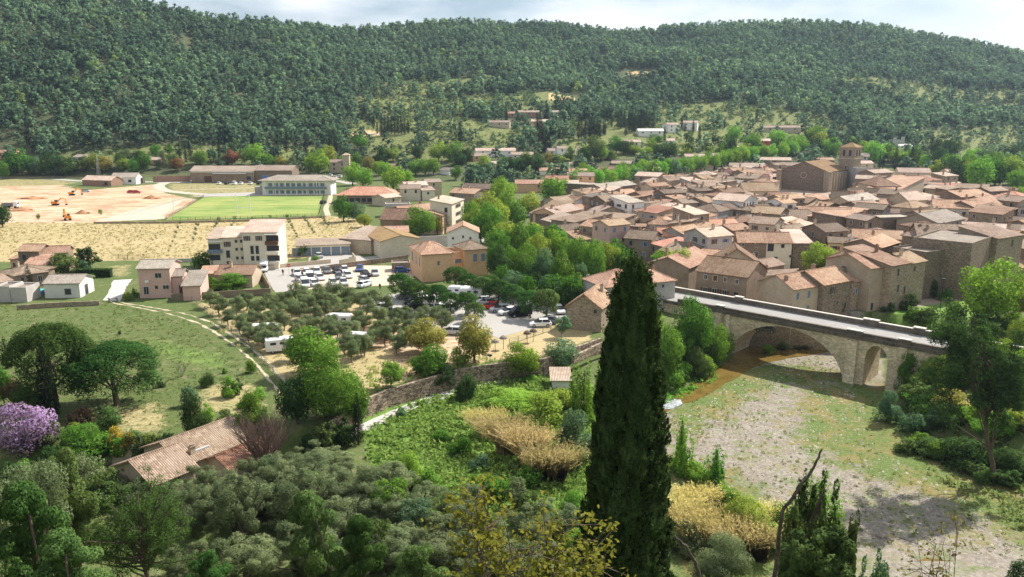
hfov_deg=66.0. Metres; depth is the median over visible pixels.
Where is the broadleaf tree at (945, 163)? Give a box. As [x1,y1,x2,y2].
[939,156,959,170]
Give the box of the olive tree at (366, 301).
[360,295,376,314]
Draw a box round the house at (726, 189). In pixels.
[711,185,744,193]
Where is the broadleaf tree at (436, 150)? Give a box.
[428,141,446,160]
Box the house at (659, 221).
[648,213,667,230]
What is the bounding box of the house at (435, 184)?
[421,178,441,194]
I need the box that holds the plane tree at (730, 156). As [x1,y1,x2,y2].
[725,149,734,166]
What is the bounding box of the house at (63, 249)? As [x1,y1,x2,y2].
[41,245,74,270]
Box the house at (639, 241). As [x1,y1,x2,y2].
[623,225,662,265]
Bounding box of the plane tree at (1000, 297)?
[957,257,1023,322]
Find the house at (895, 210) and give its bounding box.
[889,204,900,212]
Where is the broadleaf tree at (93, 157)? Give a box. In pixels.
[85,153,103,171]
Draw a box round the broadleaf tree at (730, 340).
[713,328,736,354]
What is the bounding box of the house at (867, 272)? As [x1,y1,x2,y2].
[824,251,884,311]
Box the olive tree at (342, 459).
[321,450,355,471]
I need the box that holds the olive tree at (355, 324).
[342,320,360,330]
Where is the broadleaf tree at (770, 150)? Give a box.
[754,146,773,156]
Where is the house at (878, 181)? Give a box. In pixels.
[857,176,900,190]
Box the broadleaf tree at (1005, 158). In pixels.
[992,152,1019,184]
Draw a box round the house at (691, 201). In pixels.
[670,195,698,207]
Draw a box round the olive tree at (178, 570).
[158,540,209,576]
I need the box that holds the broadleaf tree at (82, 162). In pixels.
[79,155,92,170]
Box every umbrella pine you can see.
[0,321,96,409]
[57,338,162,405]
[387,272,412,293]
[398,279,420,297]
[409,283,434,305]
[425,284,449,303]
[436,291,461,311]
[442,265,467,284]
[453,291,478,311]
[456,273,477,286]
[464,302,485,318]
[470,276,494,295]
[482,274,500,295]
[484,279,508,302]
[500,283,524,305]
[516,289,544,317]
[532,288,559,314]
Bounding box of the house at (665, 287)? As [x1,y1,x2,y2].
[581,265,677,311]
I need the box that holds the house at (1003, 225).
[962,218,1006,227]
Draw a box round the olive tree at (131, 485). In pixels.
[119,477,149,511]
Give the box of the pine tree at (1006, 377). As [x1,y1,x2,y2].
[904,297,1023,482]
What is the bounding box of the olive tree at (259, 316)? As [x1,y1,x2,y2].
[247,311,270,322]
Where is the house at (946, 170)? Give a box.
[940,167,961,182]
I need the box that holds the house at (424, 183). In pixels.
[400,179,427,186]
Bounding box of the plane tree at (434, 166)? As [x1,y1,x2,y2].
[427,158,440,174]
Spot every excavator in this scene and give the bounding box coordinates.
[51,198,67,205]
[62,209,71,220]
[68,188,82,195]
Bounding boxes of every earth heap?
[9,207,34,211]
[17,196,46,199]
[74,210,90,213]
[142,195,161,198]
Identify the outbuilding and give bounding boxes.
[0,281,22,301]
[10,282,40,301]
[41,273,94,297]
[391,259,409,271]
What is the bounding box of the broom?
[104,426,123,451]
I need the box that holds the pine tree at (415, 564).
[388,543,450,576]
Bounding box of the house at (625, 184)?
[584,180,636,190]
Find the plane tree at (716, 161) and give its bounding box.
[709,152,721,169]
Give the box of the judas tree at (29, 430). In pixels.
[0,401,59,458]
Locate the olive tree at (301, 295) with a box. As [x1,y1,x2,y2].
[296,293,314,301]
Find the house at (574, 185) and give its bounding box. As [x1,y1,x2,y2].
[564,182,598,194]
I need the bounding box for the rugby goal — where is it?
[235,194,250,214]
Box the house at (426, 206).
[393,201,429,211]
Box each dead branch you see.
[673,535,700,576]
[772,449,821,576]
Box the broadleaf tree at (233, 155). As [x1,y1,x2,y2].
[223,149,239,164]
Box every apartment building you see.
[206,227,224,264]
[220,226,244,263]
[240,219,287,268]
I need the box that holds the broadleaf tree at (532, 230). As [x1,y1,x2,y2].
[521,224,545,247]
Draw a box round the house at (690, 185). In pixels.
[684,181,709,186]
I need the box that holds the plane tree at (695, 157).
[689,153,701,169]
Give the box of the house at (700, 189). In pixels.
[687,184,713,193]
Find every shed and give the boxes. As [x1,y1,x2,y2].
[81,175,122,185]
[438,167,456,174]
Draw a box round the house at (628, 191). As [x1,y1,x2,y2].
[619,186,634,194]
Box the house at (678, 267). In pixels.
[647,246,710,289]
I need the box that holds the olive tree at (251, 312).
[242,308,255,322]
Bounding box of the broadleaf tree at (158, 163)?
[154,150,168,167]
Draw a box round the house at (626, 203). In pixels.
[610,195,644,213]
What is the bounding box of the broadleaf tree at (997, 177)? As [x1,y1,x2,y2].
[984,160,1011,185]
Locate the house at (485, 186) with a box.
[462,181,496,195]
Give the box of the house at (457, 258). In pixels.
[447,247,461,276]
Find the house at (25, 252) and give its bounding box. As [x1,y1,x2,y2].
[15,244,50,264]
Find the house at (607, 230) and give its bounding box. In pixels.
[592,214,630,248]
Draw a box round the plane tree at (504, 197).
[488,175,516,209]
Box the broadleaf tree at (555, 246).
[543,229,567,259]
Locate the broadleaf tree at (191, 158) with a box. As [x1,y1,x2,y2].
[187,155,202,164]
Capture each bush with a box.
[0,461,19,496]
[8,382,52,414]
[13,458,30,475]
[33,444,71,480]
[38,420,64,443]
[53,422,111,470]
[65,405,96,425]
[66,422,82,440]
[66,452,107,489]
[74,260,91,269]
[81,433,108,452]
[84,466,120,500]
[84,479,118,511]
[95,405,121,433]
[98,436,126,454]
[105,439,124,457]
[121,432,136,450]
[122,291,133,300]
[122,429,142,442]
[129,433,151,453]
[131,288,138,298]
[137,433,157,450]
[139,433,158,452]
[155,431,173,439]
[156,381,165,387]
[178,385,198,405]
[179,395,211,430]
[190,251,212,267]
[198,371,216,386]
[203,403,214,419]
[208,277,221,290]
[210,272,248,290]
[215,408,232,420]
[220,376,239,397]
[230,378,242,395]
[233,389,271,429]
[236,396,247,408]
[245,359,256,373]
[251,386,266,400]
[299,433,320,452]
[312,420,336,448]
[329,424,356,446]
[330,417,354,444]
[331,429,351,449]
[396,406,406,418]
[399,450,424,486]
[410,343,447,377]
[414,467,444,493]
[421,472,636,576]
[431,429,450,442]
[447,435,471,454]
[448,346,471,365]
[454,371,476,401]
[466,453,489,469]
[469,474,498,498]
[483,387,536,410]
[485,477,510,502]
[504,407,521,418]
[504,476,529,507]
[514,389,563,434]
[515,465,543,488]
[516,491,542,519]
[519,464,538,480]
[537,387,572,408]
[541,422,559,438]
[550,508,565,531]
[555,408,591,462]
[555,489,585,517]
[556,446,590,470]
[557,508,591,536]
[560,527,580,551]
[661,360,685,386]
[668,457,678,470]
[668,517,709,560]
[672,361,691,376]
[674,368,689,384]
[675,369,686,383]
[677,459,707,478]
[685,345,710,378]
[687,530,754,576]
[689,470,710,487]
[691,364,711,379]
[693,478,724,495]
[703,354,717,375]
[712,492,776,557]
[714,485,737,507]
[715,493,725,510]
[727,490,746,504]
[762,343,776,353]
[767,522,781,556]
[769,499,802,534]
[776,341,787,349]
[792,345,812,349]
[872,390,904,423]
[879,302,896,311]
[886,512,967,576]
[890,377,928,406]
[893,351,918,389]
[893,437,919,456]
[896,412,930,434]
[899,293,919,310]
[901,392,922,413]
[902,306,917,323]
[903,374,928,386]
[907,431,931,446]
[908,436,951,460]
[913,310,934,324]
[914,384,952,399]
[915,306,941,322]
[915,355,958,388]
[919,398,931,414]
[922,399,966,426]
[923,353,947,381]
[924,440,952,459]
[926,388,970,417]
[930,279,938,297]
[936,287,953,300]
[940,436,996,469]
[946,300,962,321]
[946,305,967,321]
[953,406,979,423]
[958,450,985,463]
[958,459,979,474]
[967,314,986,331]
[967,412,1007,438]
[970,407,981,422]
[972,470,996,485]
[973,463,1001,479]
[983,447,1023,479]
[987,316,1007,331]
[987,317,1009,330]
[992,413,1019,435]
[993,469,1021,487]
[1006,559,1023,576]
[1008,408,1023,431]
[1009,312,1023,330]
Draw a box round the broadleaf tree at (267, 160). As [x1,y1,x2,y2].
[259,153,275,164]
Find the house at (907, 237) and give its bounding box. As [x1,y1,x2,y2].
[900,229,916,244]
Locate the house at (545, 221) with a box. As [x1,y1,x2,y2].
[540,212,570,232]
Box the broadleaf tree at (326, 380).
[292,345,361,426]
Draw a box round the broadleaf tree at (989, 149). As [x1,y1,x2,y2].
[975,146,998,156]
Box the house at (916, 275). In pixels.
[890,248,927,304]
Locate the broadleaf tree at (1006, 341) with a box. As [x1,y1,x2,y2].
[990,337,1012,362]
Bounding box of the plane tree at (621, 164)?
[614,161,627,168]
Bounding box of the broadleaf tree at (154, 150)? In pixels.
[149,144,159,156]
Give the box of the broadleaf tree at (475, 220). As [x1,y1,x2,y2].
[469,213,487,243]
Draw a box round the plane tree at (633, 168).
[626,163,636,178]
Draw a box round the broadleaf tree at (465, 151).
[460,147,473,162]
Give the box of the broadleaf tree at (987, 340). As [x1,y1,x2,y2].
[974,326,999,359]
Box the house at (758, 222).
[747,212,784,231]
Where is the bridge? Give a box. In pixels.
[662,286,1022,392]
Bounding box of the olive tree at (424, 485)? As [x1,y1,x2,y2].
[390,480,442,525]
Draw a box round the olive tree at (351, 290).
[343,286,358,303]
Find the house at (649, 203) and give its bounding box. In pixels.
[636,197,661,206]
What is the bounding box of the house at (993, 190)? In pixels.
[975,184,1007,194]
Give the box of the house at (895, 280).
[842,244,912,311]
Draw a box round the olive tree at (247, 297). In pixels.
[234,291,253,310]
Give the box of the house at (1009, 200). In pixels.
[996,192,1023,207]
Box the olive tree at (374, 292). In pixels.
[365,289,382,303]
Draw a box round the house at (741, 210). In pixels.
[733,202,754,215]
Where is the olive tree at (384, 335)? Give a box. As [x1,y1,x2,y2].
[376,325,393,345]
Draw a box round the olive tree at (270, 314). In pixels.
[263,308,275,320]
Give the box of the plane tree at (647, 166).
[643,160,654,171]
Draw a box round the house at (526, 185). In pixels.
[515,179,543,192]
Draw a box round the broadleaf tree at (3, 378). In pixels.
[0,366,10,404]
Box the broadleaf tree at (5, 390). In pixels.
[0,376,23,403]
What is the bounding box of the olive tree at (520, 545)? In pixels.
[492,537,565,576]
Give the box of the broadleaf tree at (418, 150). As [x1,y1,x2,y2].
[411,145,422,158]
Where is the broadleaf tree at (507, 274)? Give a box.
[503,270,518,282]
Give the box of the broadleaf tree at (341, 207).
[332,194,352,221]
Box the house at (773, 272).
[765,264,798,277]
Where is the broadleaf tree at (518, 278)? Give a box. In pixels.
[507,272,526,299]
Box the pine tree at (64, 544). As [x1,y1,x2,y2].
[30,527,114,576]
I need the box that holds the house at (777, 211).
[751,203,789,216]
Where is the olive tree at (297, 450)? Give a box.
[294,439,340,466]
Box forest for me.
[0,0,1023,186]
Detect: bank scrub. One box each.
[665,350,718,402]
[901,384,1023,531]
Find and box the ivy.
[432,362,456,386]
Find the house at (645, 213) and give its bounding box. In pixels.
[637,203,672,223]
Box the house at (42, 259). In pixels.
[24,253,54,265]
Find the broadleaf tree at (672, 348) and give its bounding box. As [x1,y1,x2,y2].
[657,323,685,372]
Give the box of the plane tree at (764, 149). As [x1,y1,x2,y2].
[758,145,768,156]
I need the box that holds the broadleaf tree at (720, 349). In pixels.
[703,323,729,363]
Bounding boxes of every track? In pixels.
[106,298,279,393]
[114,298,287,383]
[323,195,332,215]
[347,132,382,135]
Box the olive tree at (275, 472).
[232,453,295,518]
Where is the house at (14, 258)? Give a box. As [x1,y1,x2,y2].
[8,254,18,266]
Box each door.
[178,284,182,292]
[204,176,212,181]
[292,248,300,256]
[302,247,310,255]
[312,247,320,255]
[321,247,330,254]
[331,246,340,254]
[341,246,349,254]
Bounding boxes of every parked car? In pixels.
[293,268,300,275]
[294,274,302,281]
[309,278,318,286]
[313,252,322,257]
[313,266,320,274]
[314,272,324,280]
[323,266,330,273]
[328,277,338,285]
[332,265,340,273]
[335,271,342,278]
[339,277,348,284]
[340,265,348,272]
[343,270,352,277]
[355,264,363,271]
[356,280,372,287]
[358,275,371,281]
[360,269,371,276]
[371,268,378,275]
[393,266,410,272]
[395,291,410,299]
[403,296,412,303]
[404,301,424,308]
[422,302,438,310]
[443,325,459,333]
[473,295,488,300]
[476,297,495,303]
[482,301,498,308]
[489,303,508,312]
[497,306,512,315]
[529,318,551,327]
[537,315,556,324]
[554,304,564,313]
[754,326,777,333]
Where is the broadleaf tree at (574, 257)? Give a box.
[564,235,586,266]
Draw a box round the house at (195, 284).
[180,269,208,300]
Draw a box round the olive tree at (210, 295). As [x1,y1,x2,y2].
[200,289,219,307]
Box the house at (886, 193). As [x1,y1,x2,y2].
[876,187,908,197]
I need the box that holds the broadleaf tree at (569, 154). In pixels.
[563,146,573,160]
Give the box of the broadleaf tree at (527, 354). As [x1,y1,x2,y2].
[501,340,539,375]
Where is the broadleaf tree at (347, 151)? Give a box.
[341,147,354,159]
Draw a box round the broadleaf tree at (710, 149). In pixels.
[706,146,714,153]
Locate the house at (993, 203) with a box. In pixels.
[974,201,1006,207]
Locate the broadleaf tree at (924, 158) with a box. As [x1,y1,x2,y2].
[918,154,936,167]
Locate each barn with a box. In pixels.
[379,208,421,233]
[565,283,609,331]
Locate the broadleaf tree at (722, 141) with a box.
[718,138,728,149]
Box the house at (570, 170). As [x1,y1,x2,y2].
[568,166,586,171]
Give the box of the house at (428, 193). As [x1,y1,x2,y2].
[420,186,434,200]
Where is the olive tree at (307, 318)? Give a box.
[299,313,313,329]
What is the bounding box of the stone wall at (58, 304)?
[16,301,99,309]
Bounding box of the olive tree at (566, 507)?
[532,497,579,535]
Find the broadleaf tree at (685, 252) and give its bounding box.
[666,247,690,258]
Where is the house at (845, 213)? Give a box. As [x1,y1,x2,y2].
[807,206,868,221]
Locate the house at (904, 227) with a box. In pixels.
[897,221,932,231]
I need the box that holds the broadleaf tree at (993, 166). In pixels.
[976,155,1001,183]
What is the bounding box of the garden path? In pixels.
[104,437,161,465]
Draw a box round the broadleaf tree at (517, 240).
[503,222,529,255]
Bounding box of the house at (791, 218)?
[781,216,811,225]
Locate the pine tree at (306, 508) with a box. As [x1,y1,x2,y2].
[287,489,344,576]
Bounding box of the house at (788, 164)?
[782,161,800,167]
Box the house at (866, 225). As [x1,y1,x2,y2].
[865,223,882,228]
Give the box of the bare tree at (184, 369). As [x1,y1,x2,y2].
[176,364,187,376]
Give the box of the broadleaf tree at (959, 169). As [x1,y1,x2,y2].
[948,157,969,182]
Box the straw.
[0,216,368,261]
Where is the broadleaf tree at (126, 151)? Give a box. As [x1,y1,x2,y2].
[115,148,134,166]
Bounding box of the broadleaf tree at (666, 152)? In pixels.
[657,141,680,157]
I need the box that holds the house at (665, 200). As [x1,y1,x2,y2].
[652,197,671,203]
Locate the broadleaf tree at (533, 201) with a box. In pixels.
[518,191,539,211]
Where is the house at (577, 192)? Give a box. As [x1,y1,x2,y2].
[571,187,589,195]
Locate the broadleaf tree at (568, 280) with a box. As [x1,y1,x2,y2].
[561,276,582,303]
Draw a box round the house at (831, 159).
[814,157,834,162]
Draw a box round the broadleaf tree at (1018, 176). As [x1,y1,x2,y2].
[1005,168,1023,186]
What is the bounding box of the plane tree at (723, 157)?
[717,150,727,166]
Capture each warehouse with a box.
[189,165,257,182]
[254,165,298,181]
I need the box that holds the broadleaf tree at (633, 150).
[628,145,640,154]
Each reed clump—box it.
[454,403,510,436]
[463,409,541,455]
[488,420,562,464]
[516,435,589,482]
[666,489,714,526]
[667,492,769,550]
[669,480,735,511]
[702,508,785,562]
[746,495,794,521]
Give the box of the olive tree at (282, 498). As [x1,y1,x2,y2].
[255,467,338,535]
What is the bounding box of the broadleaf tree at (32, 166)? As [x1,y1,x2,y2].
[24,155,39,174]
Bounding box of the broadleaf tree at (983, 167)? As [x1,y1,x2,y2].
[963,157,996,183]
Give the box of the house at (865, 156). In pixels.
[861,153,869,159]
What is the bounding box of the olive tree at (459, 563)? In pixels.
[435,529,515,576]
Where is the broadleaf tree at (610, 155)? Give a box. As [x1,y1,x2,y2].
[604,149,618,159]
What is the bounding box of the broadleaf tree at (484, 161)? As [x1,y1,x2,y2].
[478,154,490,167]
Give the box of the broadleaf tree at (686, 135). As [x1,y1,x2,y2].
[683,130,694,142]
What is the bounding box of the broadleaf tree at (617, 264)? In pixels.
[613,248,633,268]
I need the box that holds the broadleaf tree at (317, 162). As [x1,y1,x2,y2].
[303,148,329,174]
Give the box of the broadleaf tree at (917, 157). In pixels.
[900,153,920,165]
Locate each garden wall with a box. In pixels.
[171,271,270,300]
[177,258,194,261]
[268,259,330,269]
[339,253,355,263]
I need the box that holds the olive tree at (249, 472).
[242,466,260,480]
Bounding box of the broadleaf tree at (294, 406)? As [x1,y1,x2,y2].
[273,372,315,423]
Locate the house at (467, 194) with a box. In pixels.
[448,185,486,211]
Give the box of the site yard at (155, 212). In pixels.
[95,195,196,221]
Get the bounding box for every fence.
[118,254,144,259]
[165,213,317,219]
[166,195,202,218]
[191,296,284,381]
[509,325,557,343]
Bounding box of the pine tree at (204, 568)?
[184,549,233,576]
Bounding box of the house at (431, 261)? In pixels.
[408,237,454,281]
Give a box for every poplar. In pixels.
[567,360,593,426]
[592,363,599,408]
[673,414,693,476]
[701,444,725,486]
[797,468,844,538]
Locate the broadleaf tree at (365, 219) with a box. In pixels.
[356,214,372,225]
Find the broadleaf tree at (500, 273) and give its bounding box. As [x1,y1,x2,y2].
[492,264,510,286]
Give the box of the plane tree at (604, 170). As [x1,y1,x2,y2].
[599,166,610,182]
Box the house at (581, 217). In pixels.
[550,210,612,225]
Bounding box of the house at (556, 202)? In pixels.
[542,200,574,206]
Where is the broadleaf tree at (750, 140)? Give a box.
[742,132,758,146]
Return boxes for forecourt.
[308,253,362,261]
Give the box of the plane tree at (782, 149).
[777,141,789,156]
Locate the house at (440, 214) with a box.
[416,210,446,233]
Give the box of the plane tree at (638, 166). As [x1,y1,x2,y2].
[632,162,642,170]
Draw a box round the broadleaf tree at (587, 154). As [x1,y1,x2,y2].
[577,147,591,160]
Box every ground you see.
[0,0,1023,576]
[198,299,487,389]
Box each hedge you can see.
[74,268,112,277]
[521,374,540,382]
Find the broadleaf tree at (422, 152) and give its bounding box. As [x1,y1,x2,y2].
[409,145,424,153]
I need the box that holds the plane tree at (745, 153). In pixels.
[739,147,750,162]
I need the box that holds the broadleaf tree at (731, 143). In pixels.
[725,138,736,149]
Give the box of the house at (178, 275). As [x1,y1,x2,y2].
[171,268,188,293]
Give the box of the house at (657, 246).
[650,237,683,260]
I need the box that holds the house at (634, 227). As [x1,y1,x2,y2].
[630,225,644,228]
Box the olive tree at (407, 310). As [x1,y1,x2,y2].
[399,305,413,321]
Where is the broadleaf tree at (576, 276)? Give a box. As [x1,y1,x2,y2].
[565,272,582,286]
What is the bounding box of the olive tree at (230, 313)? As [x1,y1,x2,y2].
[218,307,236,324]
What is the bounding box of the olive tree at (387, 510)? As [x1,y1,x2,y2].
[346,482,402,534]
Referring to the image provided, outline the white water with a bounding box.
[663,399,682,408]
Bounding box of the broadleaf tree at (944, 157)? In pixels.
[938,153,956,163]
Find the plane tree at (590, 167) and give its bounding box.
[588,166,597,177]
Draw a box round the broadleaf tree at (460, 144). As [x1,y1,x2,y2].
[450,141,462,149]
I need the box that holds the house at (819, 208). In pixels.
[798,203,851,213]
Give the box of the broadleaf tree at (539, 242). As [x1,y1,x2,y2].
[522,231,551,259]
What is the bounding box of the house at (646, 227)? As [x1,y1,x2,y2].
[635,223,650,229]
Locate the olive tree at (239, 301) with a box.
[228,294,246,314]
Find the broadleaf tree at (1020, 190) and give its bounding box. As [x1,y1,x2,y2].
[1011,186,1023,192]
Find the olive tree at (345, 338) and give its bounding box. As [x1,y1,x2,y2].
[336,333,354,354]
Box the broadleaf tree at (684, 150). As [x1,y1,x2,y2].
[679,147,691,154]
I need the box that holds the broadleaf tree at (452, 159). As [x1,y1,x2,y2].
[449,146,466,164]
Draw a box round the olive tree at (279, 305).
[268,301,287,315]
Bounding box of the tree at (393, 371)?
[379,361,403,387]
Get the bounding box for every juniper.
[777,500,813,576]
[777,523,855,576]
[789,468,840,560]
[824,508,859,573]
[858,547,897,576]
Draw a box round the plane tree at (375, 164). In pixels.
[371,161,382,175]
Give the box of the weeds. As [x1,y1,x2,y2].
[361,373,595,523]
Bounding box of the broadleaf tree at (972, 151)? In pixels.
[962,148,984,157]
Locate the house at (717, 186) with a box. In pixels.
[708,183,730,188]
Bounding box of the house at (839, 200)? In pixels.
[827,191,879,205]
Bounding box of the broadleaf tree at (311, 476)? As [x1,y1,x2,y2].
[293,470,324,489]
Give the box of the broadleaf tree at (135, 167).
[127,157,140,171]
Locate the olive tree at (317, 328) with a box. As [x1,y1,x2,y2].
[304,324,323,338]
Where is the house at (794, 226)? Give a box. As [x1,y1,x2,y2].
[781,223,804,231]
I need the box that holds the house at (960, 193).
[934,188,990,199]
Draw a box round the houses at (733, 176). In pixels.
[618,160,960,197]
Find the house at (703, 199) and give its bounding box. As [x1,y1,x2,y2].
[693,193,711,206]
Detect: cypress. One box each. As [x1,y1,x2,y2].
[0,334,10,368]
[23,118,31,144]
[25,263,32,281]
[34,341,60,422]
[177,143,181,158]
[183,142,188,161]
[187,142,192,157]
[217,142,221,156]
[283,128,288,152]
[302,131,308,155]
[328,132,331,148]
[333,130,338,153]
[352,392,363,444]
[379,113,384,135]
[383,118,386,134]
[386,113,389,133]
[389,114,393,133]
[393,118,396,133]
[396,115,399,133]
[399,115,403,133]
[403,117,406,133]
[458,122,462,143]
[535,113,538,129]
[536,110,543,140]
[541,131,544,151]
[543,129,548,152]
[545,103,548,118]
[547,132,551,147]
[572,247,677,576]
[576,117,580,138]
[579,117,583,137]
[582,118,587,138]
[587,117,590,137]
[589,114,593,137]
[593,115,596,138]
[595,117,599,138]
[598,118,601,136]
[603,122,606,134]
[622,113,625,126]
[627,109,631,130]
[629,108,634,132]
[632,110,636,132]
[636,110,640,128]
[639,110,642,128]
[642,112,645,128]
[644,109,647,127]
[647,111,650,127]
[651,111,654,127]
[663,126,666,140]
[697,123,701,139]
[877,151,881,167]
[881,151,884,168]
[892,147,897,169]
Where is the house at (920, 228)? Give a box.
[908,222,963,235]
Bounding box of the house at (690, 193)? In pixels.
[685,188,703,196]
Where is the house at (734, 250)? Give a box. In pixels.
[713,242,758,260]
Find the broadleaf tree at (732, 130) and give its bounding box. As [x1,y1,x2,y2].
[723,124,742,141]
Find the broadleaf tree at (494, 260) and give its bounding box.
[485,244,512,275]
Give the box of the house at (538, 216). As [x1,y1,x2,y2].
[529,205,558,225]
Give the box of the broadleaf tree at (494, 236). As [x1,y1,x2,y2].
[483,227,505,251]
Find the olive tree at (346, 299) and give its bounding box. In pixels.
[338,295,353,312]
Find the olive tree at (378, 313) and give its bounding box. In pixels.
[369,306,388,325]
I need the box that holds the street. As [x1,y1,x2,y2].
[262,255,409,271]
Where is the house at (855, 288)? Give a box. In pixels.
[841,266,860,309]
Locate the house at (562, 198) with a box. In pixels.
[543,195,573,204]
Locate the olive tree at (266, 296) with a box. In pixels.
[260,293,279,309]
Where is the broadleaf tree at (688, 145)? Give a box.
[685,141,694,152]
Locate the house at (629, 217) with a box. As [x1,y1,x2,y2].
[601,212,636,224]
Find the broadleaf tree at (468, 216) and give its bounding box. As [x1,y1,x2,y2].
[461,207,482,223]
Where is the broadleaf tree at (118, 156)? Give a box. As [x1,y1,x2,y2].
[113,150,127,168]
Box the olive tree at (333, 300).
[323,293,337,310]
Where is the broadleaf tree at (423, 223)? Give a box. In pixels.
[401,205,436,235]
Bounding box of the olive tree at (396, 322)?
[384,317,402,335]
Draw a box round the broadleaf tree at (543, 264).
[531,247,555,279]
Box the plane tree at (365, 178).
[354,167,373,185]
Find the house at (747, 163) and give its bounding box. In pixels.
[742,161,767,165]
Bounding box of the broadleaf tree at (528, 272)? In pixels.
[521,262,542,290]
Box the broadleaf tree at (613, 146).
[608,134,623,153]
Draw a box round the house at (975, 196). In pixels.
[962,195,985,199]
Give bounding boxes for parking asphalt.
[264,269,294,291]
[358,291,566,337]
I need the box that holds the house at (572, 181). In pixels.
[559,180,578,193]
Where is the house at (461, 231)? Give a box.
[446,221,479,247]
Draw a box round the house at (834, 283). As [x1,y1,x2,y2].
[800,263,854,315]
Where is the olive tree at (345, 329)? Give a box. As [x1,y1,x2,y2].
[337,325,357,341]
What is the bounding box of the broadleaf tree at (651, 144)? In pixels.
[646,137,656,147]
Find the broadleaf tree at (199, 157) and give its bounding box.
[193,150,208,164]
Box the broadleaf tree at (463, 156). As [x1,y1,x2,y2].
[454,152,466,165]
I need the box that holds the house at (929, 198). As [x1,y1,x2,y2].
[926,195,941,204]
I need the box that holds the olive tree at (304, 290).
[296,285,310,298]
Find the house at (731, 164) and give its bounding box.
[729,161,742,166]
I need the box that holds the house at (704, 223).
[697,219,720,226]
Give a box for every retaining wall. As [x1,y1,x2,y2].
[300,255,407,274]
[329,338,601,431]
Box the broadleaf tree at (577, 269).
[569,264,588,288]
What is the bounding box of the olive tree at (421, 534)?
[392,511,471,574]
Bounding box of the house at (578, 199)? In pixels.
[568,193,583,204]
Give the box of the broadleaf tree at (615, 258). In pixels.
[607,247,623,269]
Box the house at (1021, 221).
[1005,219,1023,223]
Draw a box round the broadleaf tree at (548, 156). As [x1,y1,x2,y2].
[544,152,555,163]
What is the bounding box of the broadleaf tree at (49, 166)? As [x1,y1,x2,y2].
[39,151,68,175]
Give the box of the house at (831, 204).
[809,199,840,206]
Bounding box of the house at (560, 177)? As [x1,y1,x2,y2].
[545,174,569,188]
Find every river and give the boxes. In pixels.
[664,346,829,411]
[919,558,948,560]
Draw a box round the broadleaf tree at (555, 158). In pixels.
[550,154,559,162]
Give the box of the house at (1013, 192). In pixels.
[994,188,1023,196]
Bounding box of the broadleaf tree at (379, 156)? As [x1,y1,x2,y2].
[372,145,390,162]
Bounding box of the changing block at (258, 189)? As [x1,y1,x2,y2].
[255,186,262,193]
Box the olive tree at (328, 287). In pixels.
[323,279,341,298]
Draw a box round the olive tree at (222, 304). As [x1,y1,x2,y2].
[209,295,230,314]
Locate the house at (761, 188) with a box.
[737,182,776,195]
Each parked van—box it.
[300,276,309,287]
[305,270,313,279]
[432,302,456,312]
[507,305,531,317]
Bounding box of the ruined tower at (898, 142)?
[891,137,904,160]
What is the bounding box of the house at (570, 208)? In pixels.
[533,203,582,223]
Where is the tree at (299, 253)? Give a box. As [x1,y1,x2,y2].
[297,248,303,255]
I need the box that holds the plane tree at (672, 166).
[669,159,682,172]
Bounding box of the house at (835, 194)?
[830,190,856,199]
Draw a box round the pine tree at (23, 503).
[0,479,81,576]
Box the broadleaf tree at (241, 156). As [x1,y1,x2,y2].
[239,150,246,162]
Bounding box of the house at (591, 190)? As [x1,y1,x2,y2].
[581,187,610,194]
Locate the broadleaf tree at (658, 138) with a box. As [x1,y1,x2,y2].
[646,134,663,142]
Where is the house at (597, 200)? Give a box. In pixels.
[589,192,613,207]
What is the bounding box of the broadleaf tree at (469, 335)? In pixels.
[455,314,492,362]
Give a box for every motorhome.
[250,322,282,336]
[259,259,268,271]
[265,335,292,353]
[325,313,352,325]
[340,331,372,344]
[448,285,468,293]
[460,286,482,296]
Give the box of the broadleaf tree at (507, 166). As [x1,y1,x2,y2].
[497,157,510,175]
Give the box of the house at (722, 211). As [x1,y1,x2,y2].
[695,203,730,218]
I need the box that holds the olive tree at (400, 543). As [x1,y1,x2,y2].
[344,523,418,576]
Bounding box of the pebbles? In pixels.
[674,360,1023,570]
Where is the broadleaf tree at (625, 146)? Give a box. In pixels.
[615,140,631,154]
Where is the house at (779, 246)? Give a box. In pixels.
[762,228,793,268]
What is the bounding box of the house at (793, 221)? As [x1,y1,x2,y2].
[787,218,804,223]
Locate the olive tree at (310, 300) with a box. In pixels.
[298,295,316,307]
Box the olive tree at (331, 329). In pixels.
[320,320,338,341]
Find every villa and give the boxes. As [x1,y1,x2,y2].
[0,149,21,158]
[73,154,89,160]
[150,157,161,164]
[329,153,350,172]
[470,153,486,160]
[475,148,515,156]
[488,119,510,128]
[508,111,515,117]
[511,150,533,158]
[517,109,538,116]
[531,118,550,126]
[545,148,555,154]
[550,110,559,117]
[555,146,566,154]
[575,146,581,155]
[614,138,640,148]
[636,127,662,136]
[662,122,680,132]
[665,138,674,143]
[682,120,698,130]
[682,152,704,162]
[760,138,770,147]
[763,124,800,132]
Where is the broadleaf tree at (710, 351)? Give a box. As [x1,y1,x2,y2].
[696,337,717,359]
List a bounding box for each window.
[37,275,42,281]
[64,289,71,294]
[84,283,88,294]
[143,286,149,294]
[154,273,161,277]
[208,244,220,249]
[210,255,220,259]
[224,241,230,246]
[226,250,229,257]
[243,236,249,240]
[250,246,253,253]
[255,236,261,240]
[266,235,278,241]
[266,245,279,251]
[267,255,279,260]
[455,258,461,263]
[473,253,477,261]
[481,253,485,260]
[642,241,648,246]
[701,287,708,291]
[710,288,718,293]
[713,275,717,281]
[720,289,728,295]
[767,244,773,250]
[796,292,799,299]
[801,172,806,177]
[807,290,810,298]
[830,246,839,249]
[830,286,835,293]

